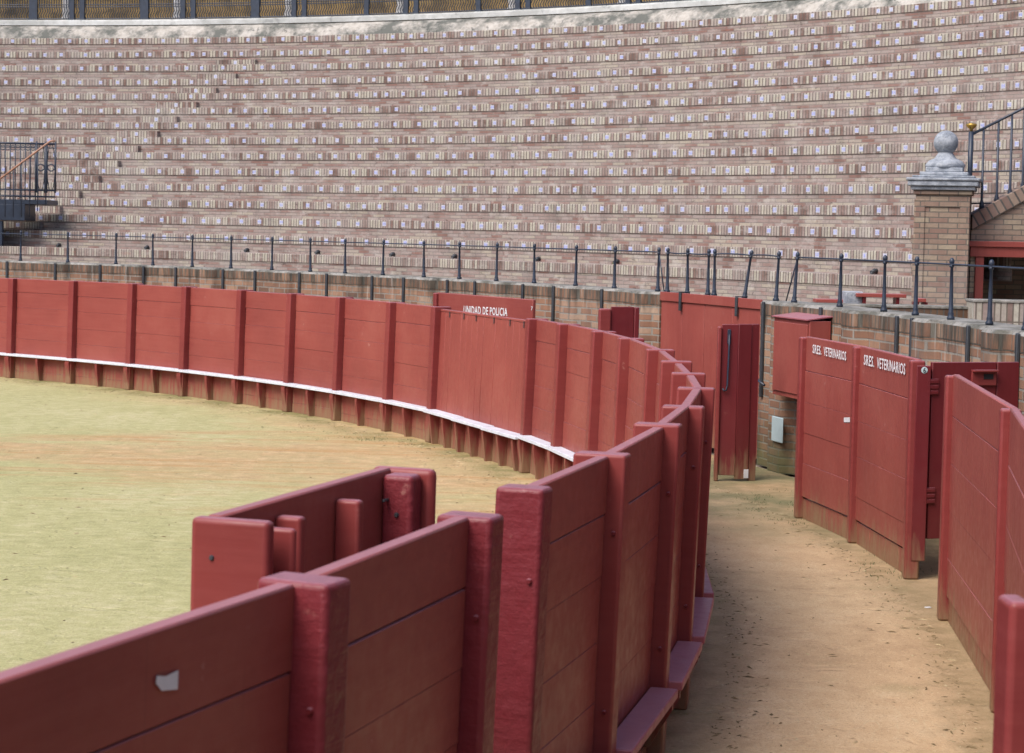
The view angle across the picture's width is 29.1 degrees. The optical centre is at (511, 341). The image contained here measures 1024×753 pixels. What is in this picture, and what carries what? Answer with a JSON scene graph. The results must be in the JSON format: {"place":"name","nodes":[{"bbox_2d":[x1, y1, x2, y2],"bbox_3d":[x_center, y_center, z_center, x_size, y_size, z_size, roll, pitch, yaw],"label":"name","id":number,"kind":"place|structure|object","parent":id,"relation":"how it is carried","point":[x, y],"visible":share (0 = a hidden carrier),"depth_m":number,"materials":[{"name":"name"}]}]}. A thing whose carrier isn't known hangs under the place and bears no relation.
{"place":"outdoors","nodes":[
{"label":"outdoors","id":0,"kind":"place"},
{"bbox_2d":[0,377,993,752],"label":"arena sand","id":1,"kind":"structure","parent":0,"point":[120,561],"depth_m":14.74,"materials":[{"name":"beige sand"}]},
{"bbox_2d":[0,278,450,442],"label":"barrier fence","id":2,"kind":"object","parent":1,"relation":"on","point":[368,363],"visible":0.98,"depth_m":27.68,"materials":[{"name":"red paint"}]},
{"bbox_2d":[0,510,503,752],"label":"barrier fence","id":3,"kind":"object","parent":1,"relation":"on","point":[391,646],"visible":1,"depth_m":4.89,"materials":[{"name":"red paint"}]},
{"bbox_2d":[190,466,435,610],"bbox_3d":[-0.628,1.301,6.665,0.306,1.600,1.512,2,3,18],"label":"bullring shield","id":4,"kind":"object","parent":1,"relation":"on","point":[241,550],"visible":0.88,"depth_m":6.59,"materials":[{"name":"red paint"}]},
{"bbox_2d":[0,260,678,347],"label":"brick wall","id":5,"kind":"structure","parent":1,"relation":"on","point":[581,305],"depth_m":29.94,"materials":[{"name":"brown brick"}]},
{"bbox_2d":[0,231,663,290],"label":"iron railing","id":6,"kind":"object","parent":5,"relation":"on","point":[459,245],"visible":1,"depth_m":29.50,"materials":[{"name":"black metal"}]},
{"bbox_2d":[664,248,710,294],"bbox_3d":[2.103,-0.839,23.554,0.074,0.543,1.087,0,3,-23],"label":"iron railing","id":7,"kind":"object","parent":5,"relation":"on","point":[687,253],"visible":0.98,"depth_m":23.55,"materials":[{"name":"black metal"}]},
{"bbox_2d":[660,291,765,458],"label":"wall gate","id":8,"kind":"structure","parent":5,"relation":"attached to","point":[690,323],"depth_m":23.01,"materials":[{"name":"red wood"}]},
{"bbox_2d":[423,309,525,470],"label":"barrier gate","id":9,"kind":"structure","parent":1,"relation":"on","point":[476,412],"depth_m":21.78,"materials":[{"name":"red paint"}]},
{"bbox_2d":[433,292,535,319],"bbox_3d":[-0.378,0.235,25.780,0.112,1.654,2.561,-1,4,-32],"label":"alley screen","id":10,"kind":"object","parent":1,"relation":"on","point":[519,308],"visible":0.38,"depth_m":25.58,"materials":[{"name":"red paint"}]},
{"bbox_2d":[4,379,982,752],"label":"sand clods","id":11,"kind":"object","parent":1,"relation":"on","point":[718,601],"visible":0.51,"depth_m":12.96,"materials":[{"name":"sand"}]},
{"bbox_2d":[14,380,979,752],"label":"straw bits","id":12,"kind":"object","parent":1,"relation":"on","point":[706,562],"visible":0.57,"depth_m":13.60,"materials":[{"name":"beige plant"}]},
{"bbox_2d":[493,318,714,752],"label":"barrier fence","id":13,"kind":"object","parent":1,"relation":"on","point":[606,600],"visible":1,"depth_m":8.71,"materials":[{"name":"red paint"}]},
{"bbox_2d":[598,306,638,337],"bbox_3d":[1.221,0.427,22.860,0.474,1.655,0.090,1,3,-7],"label":"alley screen","id":14,"kind":"object","parent":1,"relation":"on","point":[623,321],"visible":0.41,"depth_m":22.81,"materials":[{"name":"red wood"}]},
{"bbox_2d":[713,324,759,480],"bbox_3d":[2.291,0.628,20.065,0.448,1.605,0.104,1,3,-10],"label":"alley door","id":15,"kind":"structure","parent":1,"relation":"on","point":[737,361],"depth_m":20.05,"materials":[{"name":"red wood"}]},
{"bbox_2d":[794,336,930,579],"bbox_3d":[2.803,0.855,15.968,0.185,1.619,3.184,1,3,-7],"label":"alley screen","id":16,"kind":"object","parent":1,"relation":"on","point":[862,444],"visible":1,"depth_m":15.82,"materials":[{"name":"red paint"}]},
{"bbox_2d":[924,362,1018,538],"bbox_3d":[3.386,0.930,14.535,0.792,1.550,0.085,0,3,-20],"label":"alley door","id":17,"kind":"structure","parent":16,"relation":"attached to","point":[1000,380],"depth_m":14.46,"materials":[{"name":"red wood"}]},
{"bbox_2d":[926,362,996,538],"bbox_3d":[3.311,0.804,14.527,0.545,1.300,0.035,0,3,-20],"label":"door leaf","id":18,"kind":"structure","parent":17,"relation":"in","point":[939,370],"depth_m":14.44,"materials":[{"name":"red wood"}]},
{"bbox_2d":[937,374,1023,712],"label":"alley screen","id":19,"kind":"object","parent":1,"relation":"on","point":[981,555],"visible":0.77,"depth_m":11.38,"materials":[{"name":"red paint"}]},
{"bbox_2d":[992,594,1023,752],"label":"alley screen","id":20,"kind":"object","parent":1,"relation":"on","point":[1008,728],"visible":1,"depth_m":4.73,"materials":[{"name":"red wood"}]},
{"bbox_2d":[711,448,794,477],"bbox_3d":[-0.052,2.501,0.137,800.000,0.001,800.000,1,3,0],"label":"ground","id":21,"kind":"structure","parent":0,"point":[764,467],"depth_m":21.61,"materials":[{"name":"beige sand"}]},
{"bbox_2d":[0,0,1023,303],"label":"grandstand","id":22,"kind":"object","parent":21,"relation":"on","point":[788,128],"visible":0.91,"depth_m":40.66,"materials":[{"name":"brown brick"}]},
{"bbox_2d":[0,0,787,25],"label":"gallery","id":23,"kind":"object","parent":22,"relation":"on","point":[356,6],"visible":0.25,"depth_m":53.98,"materials":[{"name":"paint"}]},
{"bbox_2d":[62,0,68,17],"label":"column","id":24,"kind":"structure","parent":23,"relation":"on","point":[65,9],"depth_m":52.92,"materials":[{"name":"white stone"}]},
{"bbox_2d":[172,0,179,17],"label":"column","id":25,"kind":"structure","parent":23,"relation":"on","point":[177,9],"depth_m":52.17,"materials":[{"name":"white stone"}]},
{"bbox_2d":[283,0,290,15],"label":"column","id":26,"kind":"structure","parent":23,"relation":"on","point":[287,8],"depth_m":51.16,"materials":[{"name":"white stone"}]},
{"bbox_2d":[0,0,685,19],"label":"iron balustrade","id":27,"kind":"object","parent":23,"relation":"on","point":[144,6],"visible":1,"depth_m":51.34,"materials":[{"name":"black metal"}]},
{"bbox_2d":[395,1,402,12],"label":"column","id":28,"kind":"structure","parent":23,"relation":"on","point":[399,7],"depth_m":49.91,"materials":[{"name":"white stone"}]},
{"bbox_2d":[507,0,514,8],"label":"column","id":29,"kind":"structure","parent":23,"relation":"on","point":[510,4],"depth_m":48.44,"materials":[{"name":"white stone"}]},
{"bbox_2d":[756,301,1023,474],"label":"brick wall","id":30,"kind":"structure","parent":21,"relation":"on","point":[928,339],"depth_m":18.82,"materials":[{"name":"brown brick"}]},
{"bbox_2d":[711,249,780,300],"bbox_3d":[2.655,-0.755,22.225,0.132,0.543,1.615,0,3,-20],"label":"iron railing","id":31,"kind":"object","parent":30,"relation":"on","point":[714,291],"visible":0.98,"depth_m":22.22,"materials":[{"name":"black metal"}]},
{"bbox_2d":[772,312,832,398],"bbox_3d":[2.968,0.153,20.245,0.280,0.862,0.930,0,3,-15],"label":"wall cabinet","id":32,"kind":"object","parent":30,"relation":"attached to","point":[790,329],"depth_m":20.21,"materials":[{"name":"red wood"}]},
{"bbox_2d":[772,321,807,394],"bbox_3d":[2.853,0.173,20.215,0.014,0.720,0.858,0,3,-15],"label":"door","id":33,"kind":"structure","parent":32,"relation":"in","point":[786,335],"depth_m":20.28,"materials":[{"name":"red wood"}]},
{"bbox_2d":[786,252,1023,329],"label":"iron railing","id":34,"kind":"object","parent":30,"relation":"on","point":[989,318],"visible":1,"depth_m":18.12,"materials":[{"name":"black metal"}]},
{"label":"walkway","id":35,"kind":"structure","parent":0,"visible":0},
{"bbox_2d":[0,140,57,245],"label":"stair landing","id":36,"kind":"object","parent":35,"relation":"on","point":[15,209],"visible":0.99,"depth_m":41.18,"materials":[{"name":"black metal"}]},
{"bbox_2d":[813,298,842,302],"bbox_3d":[3.978,-0.371,24.752,0.364,0.318,0.280,1,3,0],"label":"bench","id":37,"kind":"object","parent":35,"relation":"on","point":[819,300],"visible":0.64,"depth_m":24.61,"materials":[{"name":"red wood"}]},
{"bbox_2d":[842,291,862,302],"bbox_3d":[4.241,-0.408,24.559,0.215,0.425,0.300,1,3,0],"label":"utility box","id":38,"kind":"object","parent":35,"relation":"on","point":[849,297],"visible":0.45,"depth_m":24.40,"materials":[{"name":"grey stone"}]},
{"bbox_2d":[856,293,905,303],"bbox_3d":[4.559,-0.387,24.450,0.612,0.408,0.280,1,3,0],"label":"bench","id":39,"kind":"object","parent":35,"relation":"on","point":[896,297],"visible":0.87,"depth_m":24.30,"materials":[{"name":"red wood"}]},
{"bbox_2d":[814,302,967,317],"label":"wall","id":40,"kind":"structure","parent":35,"relation":"on","point":[958,311],"depth_m":22.61,"materials":[{"name":"brick"}]},
{"bbox_2d":[912,298,927,304],"bbox_3d":[4.998,-0.342,24.152,0.144,0.369,0.280,1,3,0],"label":"bench","id":41,"kind":"object","parent":35,"relation":"on","point":[923,301],"visible":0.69,"depth_m":24.02,"materials":[{"name":"red wood"}]},
{"bbox_2d":[906,130,981,305],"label":"brick pillar","id":42,"kind":"structure","parent":35,"relation":"on","point":[944,186],"depth_m":25.73,"materials":[{"name":"beige brick"}]},
{"bbox_2d":[910,185,1023,299],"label":"stair wall","id":43,"kind":"structure","parent":35,"relation":"on","point":[997,228],"depth_m":26.10,"materials":[{"name":"brick"}]},
{"bbox_2d":[966,107,1023,209],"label":"stair railing","id":44,"kind":"object","parent":43,"relation":"on","point":[971,127],"visible":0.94,"depth_m":26.15,"materials":[{"name":"black metal"}]},
{"bbox_2d":[965,298,1023,325],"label":"wall","id":45,"kind":"structure","parent":35,"relation":"on","point":[1009,311],"depth_m":22.31,"materials":[{"name":"brick"}]}
]}

